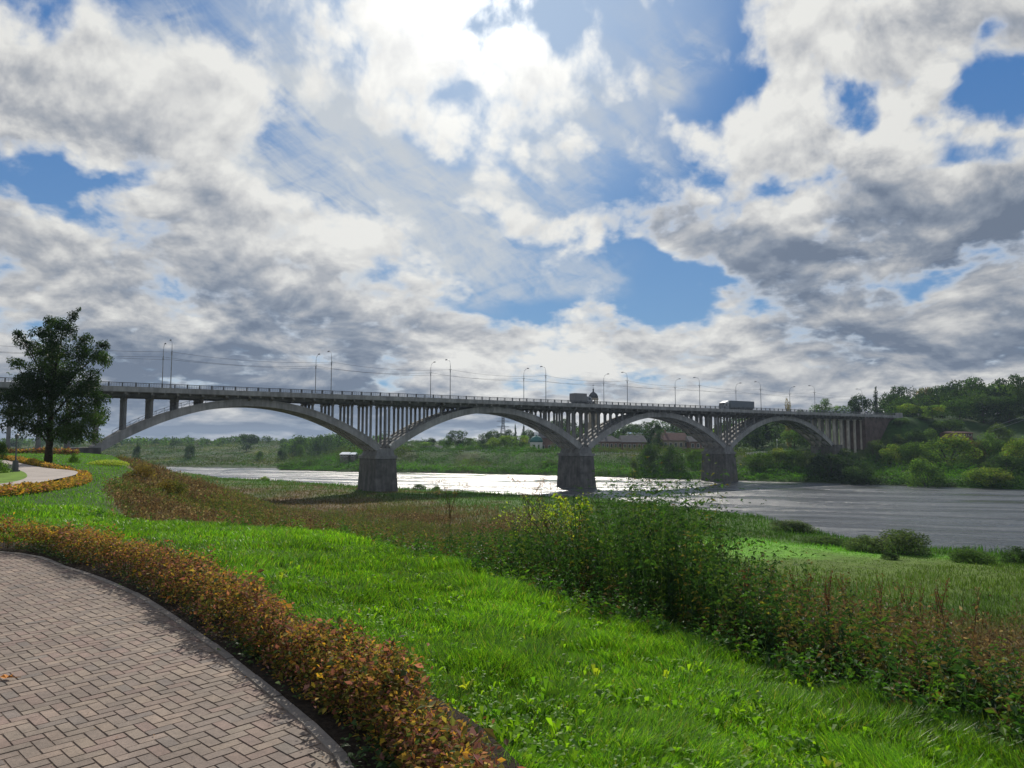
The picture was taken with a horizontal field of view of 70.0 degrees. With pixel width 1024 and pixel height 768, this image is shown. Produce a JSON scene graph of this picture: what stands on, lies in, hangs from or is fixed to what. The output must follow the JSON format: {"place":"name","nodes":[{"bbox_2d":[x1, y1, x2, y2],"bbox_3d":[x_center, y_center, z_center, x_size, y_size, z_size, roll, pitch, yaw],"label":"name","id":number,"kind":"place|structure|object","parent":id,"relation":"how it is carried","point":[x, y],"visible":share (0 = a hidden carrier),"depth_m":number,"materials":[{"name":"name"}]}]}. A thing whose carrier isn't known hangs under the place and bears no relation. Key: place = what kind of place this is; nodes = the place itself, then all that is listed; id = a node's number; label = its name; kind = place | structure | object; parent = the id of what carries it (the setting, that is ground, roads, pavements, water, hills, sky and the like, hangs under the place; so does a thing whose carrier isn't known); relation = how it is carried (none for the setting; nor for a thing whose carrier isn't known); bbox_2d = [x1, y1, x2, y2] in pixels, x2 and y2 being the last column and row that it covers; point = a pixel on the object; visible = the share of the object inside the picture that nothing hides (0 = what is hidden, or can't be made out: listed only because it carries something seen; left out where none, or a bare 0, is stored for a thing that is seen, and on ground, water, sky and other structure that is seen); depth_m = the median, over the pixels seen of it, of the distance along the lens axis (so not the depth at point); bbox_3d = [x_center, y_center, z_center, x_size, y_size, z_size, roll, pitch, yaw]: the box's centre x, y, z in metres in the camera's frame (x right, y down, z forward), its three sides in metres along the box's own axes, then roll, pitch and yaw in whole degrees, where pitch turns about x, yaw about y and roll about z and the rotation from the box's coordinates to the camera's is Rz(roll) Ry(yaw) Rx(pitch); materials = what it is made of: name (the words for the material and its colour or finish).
{"place":"outdoors","nodes":[
{"label":"outdoors","id":0,"kind":"place"},
{"bbox_2d":[0,460,77,485],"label":"park path","id":1,"kind":"structure","parent":0,"point":[36,473],"depth_m":36.08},
{"bbox_2d":[0,468,26,482],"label":"grass island","id":2,"kind":"structure","parent":1,"relation":"on","point":[7,477],"depth_m":32.88,"materials":[{"name":"plant"}]},
{"bbox_2d":[10,434,19,471],"bbox_3d":[-26.013,3.613,38.335,0.418,2.020,0.440,0,-5,0],"label":"park lamp","id":3,"kind":"object","parent":2,"relation":"on","point":[15,465],"visible":0.91,"depth_m":38.24,"materials":[{"name":"metal"}]},
{"bbox_2d":[0,553,338,767],"bbox_3d":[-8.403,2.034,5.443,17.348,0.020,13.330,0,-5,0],"label":"promenade paving","id":4,"kind":"structure","parent":0,"point":[107,595],"depth_m":4.67,"materials":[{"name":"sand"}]},
{"bbox_2d":[0,414,1023,766],"bbox_3d":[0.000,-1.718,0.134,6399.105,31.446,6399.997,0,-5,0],"label":"ground","id":5,"kind":"structure","parent":0,"point":[924,424],"depth_m":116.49,"materials":[{"name":"plant"}]},
{"bbox_2d":[0,446,79,454],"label":"hedge","id":6,"kind":"object","parent":5,"relation":"on","point":[56,450],"visible":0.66,"depth_m":96.84,"materials":[{"name":"orange plant"}]},
{"bbox_2d":[0,455,93,495],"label":"hedge","id":7,"kind":"object","parent":5,"relation":"on","point":[80,478],"visible":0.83,"depth_m":29.93,"materials":[{"name":"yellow plant"}]},
{"bbox_2d":[0,307,114,462],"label":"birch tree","id":8,"kind":"object","parent":5,"relation":"on","point":[57,374],"visible":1,"depth_m":53.46,"materials":[{"name":"green plant"}]},
{"bbox_2d":[122,462,156,481],"bbox_3d":[-23.280,5.789,45.669,2.252,1.820,2.164,0,-5,1],"label":"shrub","id":9,"kind":"object","parent":5,"relation":"on","point":[144,470],"visible":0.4,"depth_m":45.46,"materials":[{"name":"brown plant"}]},
{"bbox_2d":[0,435,315,448],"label":"horizon wood","id":10,"kind":"object","parent":5,"relation":"on","point":[164,440],"visible":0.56,"depth_m":621.07,"materials":[{"name":"plant"}]},
{"bbox_2d":[153,478,187,500],"bbox_3d":[-18.662,5.981,39.609,2.176,1.838,2.404,1,-5,-14],"label":"shrub","id":11,"kind":"object","parent":5,"relation":"on","point":[171,487],"visible":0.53,"depth_m":39.64,"materials":[{"name":"brown plant"}]},
{"bbox_2d":[0,551,353,767],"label":"kerb","id":12,"kind":"structure","parent":5,"relation":"on","point":[326,740],"depth_m":4.92,"materials":[{"name":"concrete"}]},
{"bbox_2d":[0,452,366,543],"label":"park lawn","id":13,"kind":"structure","parent":5,"relation":"on","point":[106,473],"depth_m":28.14,"materials":[{"name":"green plant"}]},
{"bbox_2d":[87,459,129,465],"bbox_3d":[-33.014,6.428,59.691,3.113,0.596,3.702,0,-5,0],"label":"flower bed","id":14,"kind":"object","parent":13,"relation":"on","point":[114,462],"visible":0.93,"depth_m":58.91,"materials":[{"name":"yellow plant"}]},
{"bbox_2d":[183,443,195,460],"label":"shrub","id":15,"kind":"object","parent":5,"relation":"on","point":[188,450],"visible":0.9,"depth_m":427.32,"materials":[{"name":"green plant"}]},
{"bbox_2d":[13,437,378,467],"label":"meadow scrub","id":16,"kind":"object","parent":5,"relation":"on","point":[196,443],"visible":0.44,"depth_m":473.30,"materials":[{"name":"plant"}]},
{"bbox_2d":[235,434,259,450],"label":"broadleaf tree","id":17,"kind":"object","parent":5,"relation":"on","point":[254,439],"visible":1,"depth_m":516.00,"materials":[{"name":"green plant"}]},
{"bbox_2d":[0,542,520,767],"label":"soil bed","id":18,"kind":"object","parent":5,"relation":"on","point":[331,728],"visible":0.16,"depth_m":4.84,"materials":[{"name":"soil"}]},
{"bbox_2d":[7,540,401,767],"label":"ground cover","id":19,"kind":"object","parent":18,"relation":"on","point":[381,764],"visible":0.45,"depth_m":5.39,"materials":[{"name":"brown plant"}]},
{"bbox_2d":[0,512,537,767],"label":"hedge","id":20,"kind":"object","parent":18,"relation":"on","point":[405,717],"visible":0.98,"depth_m":4.71,"materials":[{"name":"orange plant"}]},
{"bbox_2d":[432,479,469,543],"bbox_3d":[-1.374,3.147,16.259,0.920,2.115,0.453,0,-5,0],"label":"dry umbel","id":21,"kind":"object","parent":5,"relation":"on","point":[449,510],"visible":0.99,"depth_m":16.33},
{"bbox_2d":[0,377,902,491],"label":"arch bridge","id":22,"kind":"structure","parent":5,"relation":"on","point":[378,469],"depth_m":183.48,"materials":[{"name":"concrete"}]},
{"bbox_2d":[162,343,165,383],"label":"street lamp","id":23,"kind":"object","parent":22,"relation":"on","point":[162,365],"visible":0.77,"depth_m":147.08,"materials":[{"name":"metal"}]},
{"bbox_2d":[14,352,830,397],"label":"overhead cable","id":24,"kind":"object","parent":23,"relation":"attached to","point":[388,373],"visible":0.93,"depth_m":170.47,"materials":[{"name":"paint"}]},
{"bbox_2d":[170,339,172,387],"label":"street lamp","id":25,"kind":"object","parent":22,"relation":"on","point":[171,366],"visible":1,"depth_m":138.93,"materials":[{"name":"metal"}]},
{"bbox_2d":[0,352,861,399],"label":"overhead cable","id":26,"kind":"object","parent":25,"relation":"attached to","point":[395,374],"visible":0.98,"depth_m":160.94,"materials":[{"name":"paint"}]},
{"bbox_2d":[10,346,861,395],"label":"overhead cable","id":27,"kind":"object","parent":25,"relation":"attached to","point":[393,369],"visible":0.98,"depth_m":155.00,"materials":[{"name":"paint"}]},
{"bbox_2d":[569,393,591,403],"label":"box truck","id":28,"kind":"object","parent":22,"relation":"on","point":[584,398],"visible":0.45,"depth_m":197.38,"materials":[{"name":"paint"}]},
{"bbox_2d":[719,400,753,409],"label":"lorry","id":29,"kind":"object","parent":22,"relation":"on","point":[735,404],"visible":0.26,"depth_m":237.02,"materials":[{"name":"paint"}]},
{"bbox_2d":[382,437,529,446],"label":"town wood","id":30,"kind":"object","parent":5,"relation":"on","point":[439,442],"visible":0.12,"depth_m":459.85,"materials":[{"name":"plant"}]},
{"bbox_2d":[446,430,467,447],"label":"broadleaf tree","id":31,"kind":"object","parent":5,"relation":"on","point":[460,441],"visible":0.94,"depth_m":371.37,"materials":[{"name":"green plant"}]},
{"bbox_2d":[483,429,502,443],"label":"broadleaf tree","id":32,"kind":"object","parent":5,"relation":"on","point":[488,435],"visible":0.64,"depth_m":376.68,"materials":[{"name":"green plant"}]},
{"bbox_2d":[0,498,1023,767],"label":"lawn grass","id":33,"kind":"structure","parent":5,"relation":"on","point":[540,648],"depth_m":6.03,"materials":[{"name":"plant"}]},
{"bbox_2d":[2,517,1023,767],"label":"broadleaf weeds","id":34,"kind":"object","parent":5,"relation":"on","point":[802,741],"visible":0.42,"depth_m":4.77,"materials":[{"name":"green plant"}]},
{"bbox_2d":[511,435,528,447],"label":"broadleaf tree","id":35,"kind":"object","parent":5,"relation":"on","point":[523,441],"visible":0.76,"depth_m":348.17,"materials":[{"name":"green plant"}]},
{"bbox_2d":[507,474,552,552],"bbox_3d":[0.361,2.837,13.826,0.969,2.251,0.489,0,-5,0],"label":"dry umbel","id":36,"kind":"object","parent":5,"relation":"on","point":[517,481],"visible":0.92,"depth_m":13.86,"materials":[{"name":"plant"}]},
{"bbox_2d":[530,431,542,448],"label":"chapel","id":37,"kind":"structure","parent":5,"relation":"on","point":[536,440],"depth_m":341.62,"materials":[{"name":"white paint"}]},
{"bbox_2d":[492,491,592,572],"bbox_3d":[0.466,2.715,11.829,1.683,2.045,0.908,0,-5,0],"label":"young tree","id":38,"kind":"object","parent":5,"relation":"on","point":[563,508],"visible":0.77,"depth_m":11.73,"materials":[{"name":"green plant"}]},
{"bbox_2d":[521,480,565,564],"bbox_3d":[0.594,2.820,13.276,0.870,2.151,0.532,-2,-5,21],"label":"dry umbel","id":39,"kind":"object","parent":5,"relation":"on","point":[542,501],"visible":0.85,"depth_m":13.34,"materials":[{"name":"plant"}]},
{"bbox_2d":[82,503,1023,749],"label":"edge weeds","id":40,"kind":"object","parent":5,"relation":"on","point":[792,663],"visible":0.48,"depth_m":6.32,"materials":[{"name":"green plant"}]},
{"bbox_2d":[534,432,577,450],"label":"church","id":41,"kind":"structure","parent":5,"relation":"on","point":[547,443],"depth_m":346.85,"materials":[{"name":"brick"}]},
{"bbox_2d":[102,453,1023,723],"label":"dry stalks","id":42,"kind":"object","parent":5,"relation":"on","point":[233,501],"visible":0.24,"depth_m":35.09,"materials":[{"name":"plant"}]},
{"bbox_2d":[588,385,598,429],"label":"bell tower","id":43,"kind":"structure","parent":5,"relation":"on","point":[593,395],"depth_m":353.14,"materials":[{"name":"paint"}]},
{"bbox_2d":[591,436,621,451],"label":"brick building","id":44,"kind":"structure","parent":5,"relation":"on","point":[611,441],"depth_m":316.87,"materials":[{"name":"brick"}]},
{"bbox_2d":[618,435,646,452],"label":"brick building","id":45,"kind":"structure","parent":5,"relation":"on","point":[634,440],"depth_m":315.31,"materials":[{"name":"brick"}]},
{"bbox_2d":[635,419,661,444],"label":"broadleaf tree","id":46,"kind":"object","parent":5,"relation":"on","point":[651,431],"visible":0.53,"depth_m":357.26,"materials":[{"name":"green plant"}]},
{"bbox_2d":[637,442,660,473],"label":"shrub","id":47,"kind":"object","parent":5,"relation":"on","point":[647,450],"visible":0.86,"depth_m":255.17,"materials":[{"name":"green plant"}]},
{"bbox_2d":[276,460,1023,488],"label":"reed fringe","id":48,"kind":"object","parent":5,"relation":"on","point":[620,472],"visible":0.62,"depth_m":249.33,"materials":[{"name":"plant"}]},
{"bbox_2d":[277,442,1023,489],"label":"far riverbank","id":49,"kind":"structure","parent":5,"relation":"on","point":[327,458],"depth_m":284.37,"materials":[{"name":"plant"}]},
{"bbox_2d":[650,428,665,449],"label":"broadleaf tree","id":50,"kind":"object","parent":5,"relation":"on","point":[657,439],"visible":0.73,"depth_m":308.66,"materials":[{"name":"green plant"}]},
{"bbox_2d":[653,421,680,432],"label":"broadleaf tree","id":51,"kind":"object","parent":5,"relation":"on","point":[671,427],"visible":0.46,"depth_m":357.33,"materials":[{"name":"green plant"}]},
{"bbox_2d":[651,430,686,451],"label":"brick building","id":52,"kind":"structure","parent":5,"relation":"on","point":[678,440],"depth_m":311.35,"materials":[{"name":"paint"}]},
{"bbox_2d":[658,444,685,471],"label":"shrub","id":53,"kind":"object","parent":5,"relation":"on","point":[670,454],"visible":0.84,"depth_m":253.91,"materials":[{"name":"green plant"}]},
{"bbox_2d":[359,442,1023,730],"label":"tall weeds","id":54,"kind":"object","parent":5,"relation":"on","point":[669,569],"visible":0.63,"depth_m":8.24,"materials":[{"name":"green plant"}]},
{"bbox_2d":[684,450,701,465],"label":"shrub","id":55,"kind":"object","parent":5,"relation":"on","point":[689,454],"visible":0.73,"depth_m":259.86,"materials":[{"name":"green plant"}]},
{"bbox_2d":[685,436,703,451],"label":"brick building","id":56,"kind":"structure","parent":5,"relation":"on","point":[692,442],"depth_m":304.96,"materials":[{"name":"brick"}]},
{"bbox_2d":[563,418,838,451],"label":"park wood","id":57,"kind":"object","parent":5,"relation":"on","point":[752,442],"visible":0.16,"depth_m":307.75,"materials":[{"name":"plant"}]},
{"bbox_2d":[743,451,774,472],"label":"shrub","id":58,"kind":"object","parent":5,"relation":"on","point":[757,459],"visible":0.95,"depth_m":241.40,"materials":[{"name":"green plant"}]},
{"bbox_2d":[762,422,786,443],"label":"broadleaf tree","id":59,"kind":"object","parent":5,"relation":"on","point":[767,437],"visible":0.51,"depth_m":322.66,"materials":[{"name":"green plant"}]},
{"bbox_2d":[762,447,793,469],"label":"shrub","id":60,"kind":"object","parent":5,"relation":"on","point":[777,455],"visible":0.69,"depth_m":243.07,"materials":[{"name":"green plant"}]},
{"bbox_2d":[780,429,804,449],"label":"broadleaf tree","id":61,"kind":"object","parent":5,"relation":"on","point":[796,436],"visible":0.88,"depth_m":288.06,"materials":[{"name":"green plant"}]},
{"bbox_2d":[780,448,805,469],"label":"shrub","id":62,"kind":"object","parent":5,"relation":"on","point":[792,455],"visible":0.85,"depth_m":239.63,"materials":[{"name":"green plant"}]},
{"bbox_2d":[768,519,819,532],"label":"shrub","id":63,"kind":"object","parent":5,"relation":"on","point":[796,524],"visible":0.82,"depth_m":96.70,"materials":[{"name":"green plant"}]},
{"bbox_2d":[799,535,848,545],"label":"shrub","id":64,"kind":"object","parent":5,"relation":"on","point":[820,539],"visible":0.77,"depth_m":84.25,"materials":[{"name":"green plant"}]},
{"bbox_2d":[804,453,858,480],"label":"shrub","id":65,"kind":"object","parent":5,"relation":"on","point":[839,463],"visible":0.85,"depth_m":223.10,"materials":[{"name":"green plant"}]},
{"bbox_2d":[835,447,862,472],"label":"shrub","id":66,"kind":"object","parent":5,"relation":"on","point":[849,455],"visible":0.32,"depth_m":230.27,"materials":[{"name":"green plant"}]},
{"bbox_2d":[846,393,872,413],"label":"broadleaf tree","id":67,"kind":"object","parent":5,"relation":"on","point":[855,405],"visible":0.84,"depth_m":318.74,"materials":[{"name":"green plant"}]},
{"bbox_2d":[841,461,881,484],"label":"shrub","id":68,"kind":"object","parent":5,"relation":"on","point":[857,474],"visible":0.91,"depth_m":210.76,"materials":[{"name":"green plant"}]},
{"bbox_2d":[841,534,884,552],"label":"shrub","id":69,"kind":"object","parent":5,"relation":"on","point":[861,541],"visible":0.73,"depth_m":77.61,"materials":[{"name":"green plant"}]},
{"bbox_2d":[863,439,887,463],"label":"shrub","id":70,"kind":"object","parent":5,"relation":"on","point":[876,447],"visible":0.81,"depth_m":244.28,"materials":[{"name":"green plant"}]},
{"bbox_2d":[879,443,902,465],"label":"shrub","id":71,"kind":"object","parent":5,"relation":"on","point":[891,453],"visible":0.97,"depth_m":237.87,"materials":[{"name":"green plant"}]},
{"bbox_2d":[881,393,900,412],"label":"broadleaf tree","id":72,"kind":"object","parent":5,"relation":"on","point":[888,397],"visible":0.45,"depth_m":328.99,"materials":[{"name":"green plant"}]},
{"bbox_2d":[858,528,931,556],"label":"shrub","id":73,"kind":"object","parent":5,"relation":"on","point":[901,539],"visible":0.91,"depth_m":75.04,"materials":[{"name":"green plant"}]},
{"bbox_2d":[889,434,906,451],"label":"shrub","id":74,"kind":"object","parent":5,"relation":"on","point":[896,440],"visible":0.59,"depth_m":260.35,"materials":[{"name":"green plant"}]},
{"bbox_2d":[889,385,916,416],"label":"broadleaf tree","id":75,"kind":"object","parent":5,"relation":"on","point":[900,392],"visible":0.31,"depth_m":335.43,"materials":[{"name":"green plant"}]},
{"bbox_2d":[896,403,919,416],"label":"broadleaf tree","id":76,"kind":"object","parent":5,"relation":"on","point":[911,408],"visible":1,"depth_m":288.81,"materials":[{"name":"green plant"}]},
{"bbox_2d":[895,441,931,465],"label":"shrub","id":77,"kind":"object","parent":5,"relation":"on","point":[909,452],"visible":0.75,"depth_m":235.44,"materials":[{"name":"green plant"}]},
{"bbox_2d":[903,427,927,448],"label":"shrub","id":78,"kind":"object","parent":5,"relation":"on","point":[914,435],"visible":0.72,"depth_m":259.63,"materials":[{"name":"green plant"}]},
{"bbox_2d":[901,456,947,487],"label":"shrub","id":79,"kind":"object","parent":5,"relation":"on","point":[923,467],"visible":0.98,"depth_m":201.47,"materials":[{"name":"green plant"}]},
{"bbox_2d":[916,428,941,446],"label":"shrub","id":80,"kind":"object","parent":5,"relation":"on","point":[929,434],"visible":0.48,"depth_m":259.86,"materials":[{"name":"green plant"}]},
{"bbox_2d":[920,404,946,419],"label":"broadleaf tree","id":81,"kind":"object","parent":5,"relation":"on","point":[938,409],"visible":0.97,"depth_m":288.38,"materials":[{"name":"green plant"}]},
{"bbox_2d":[926,385,951,417],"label":"broadleaf tree","id":82,"kind":"object","parent":5,"relation":"on","point":[941,389],"visible":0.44,"depth_m":329.93,"materials":[{"name":"green plant"}]},
{"bbox_2d":[928,419,966,433],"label":"shrub","id":83,"kind":"object","parent":5,"relation":"on","point":[951,426],"visible":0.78,"depth_m":277.42,"materials":[{"name":"green plant"}]},
{"bbox_2d":[873,380,1023,418],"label":"hill wood","id":84,"kind":"object","parent":5,"relation":"on","point":[904,401],"visible":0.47,"depth_m":312.98,"materials":[{"name":"plant"}]},
{"bbox_2d":[918,431,982,468],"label":"shrub","id":85,"kind":"object","parent":5,"relation":"on","point":[958,444],"visible":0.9,"depth_m":227.38,"materials":[{"name":"green plant"}]},
{"bbox_2d":[939,431,972,442],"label":"house","id":86,"kind":"structure","parent":5,"relation":"on","point":[968,434],"depth_m":268.06,"materials":[{"name":"red brick"}]},
{"bbox_2d":[941,395,976,419],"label":"broadleaf tree","id":87,"kind":"object","parent":5,"relation":"on","point":[959,404],"visible":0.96,"depth_m":299.00,"materials":[{"name":"green plant"}]},
{"bbox_2d":[946,376,985,418],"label":"broadleaf tree","id":88,"kind":"object","parent":5,"relation":"on","point":[973,384],"visible":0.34,"depth_m":313.68,"materials":[{"name":"green plant"}]},
{"bbox_2d":[946,546,1005,564],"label":"shrub","id":89,"kind":"object","parent":5,"relation":"on","point":[963,554],"visible":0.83,"depth_m":68.29,"materials":[{"name":"green plant"}]},
{"bbox_2d":[959,439,993,462],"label":"shrub","id":90,"kind":"object","parent":5,"relation":"on","point":[976,446],"visible":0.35,"depth_m":230.84,"materials":[{"name":"green plant"}]},
{"bbox_2d":[969,393,1002,423],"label":"broadleaf tree","id":91,"kind":"object","parent":5,"relation":"on","point":[985,401],"visible":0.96,"depth_m":293.70,"materials":[{"name":"green plant"}]},
{"bbox_2d":[960,466,1014,486],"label":"shrub","id":92,"kind":"object","parent":5,"relation":"on","point":[988,472],"visible":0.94,"depth_m":194.32,"materials":[{"name":"green plant"}]},
{"bbox_2d":[975,432,1007,462],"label":"shrub","id":93,"kind":"object","parent":5,"relation":"on","point":[996,445],"visible":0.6,"depth_m":228.23,"materials":[{"name":"green plant"}]},
{"bbox_2d":[980,377,1006,416],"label":"broadleaf tree","id":94,"kind":"object","parent":5,"relation":"on","point":[998,380],"visible":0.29,"depth_m":307.99,"materials":[{"name":"green plant"}]},
{"bbox_2d":[985,423,1015,444],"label":"shrub","id":95,"kind":"object","parent":5,"relation":"on","point":[1002,431],"visible":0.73,"depth_m":259.35,"materials":[{"name":"green plant"}]},
{"bbox_2d":[979,453,1023,479],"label":"shrub","id":96,"kind":"object","parent":5,"relation":"on","point":[1008,463],"visible":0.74,"depth_m":201.81,"materials":[{"name":"green plant"}]},
{"bbox_2d":[990,396,1023,422],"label":"broadleaf tree","id":97,"kind":"object","parent":5,"relation":"on","point":[1008,412],"visible":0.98,"depth_m":288.58,"materials":[{"name":"green plant"}]},
{"bbox_2d":[998,545,1023,564],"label":"shrub","id":98,"kind":"object","parent":5,"relation":"on","point":[1018,551],"visible":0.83,"depth_m":68.77,"materials":[{"name":"green plant"}]},
{"bbox_2d":[999,436,1023,472],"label":"shrub","id":99,"kind":"object","parent":5,"relation":"on","point":[1014,444],"visible":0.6,"depth_m":212.58,"materials":[{"name":"green plant"}]},
{"bbox_2d":[1007,374,1023,417],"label":"broadleaf tree","id":100,"kind":"object","parent":5,"relation":"on","point":[1018,382],"visible":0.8,"depth_m":290.15,"materials":[{"name":"green plant"}]},
{"bbox_2d":[0,0,1023,440],"label":"sky","id":101,"kind":"structure","parent":0,"point":[827,196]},
{"bbox_2d":[166,432,1023,553],"bbox_3d":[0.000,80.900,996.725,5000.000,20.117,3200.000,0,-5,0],"label":"river","id":102,"kind":"structure","parent":0,"point":[953,516],"depth_m":162.64,"materials":[{"name":"liquid"}]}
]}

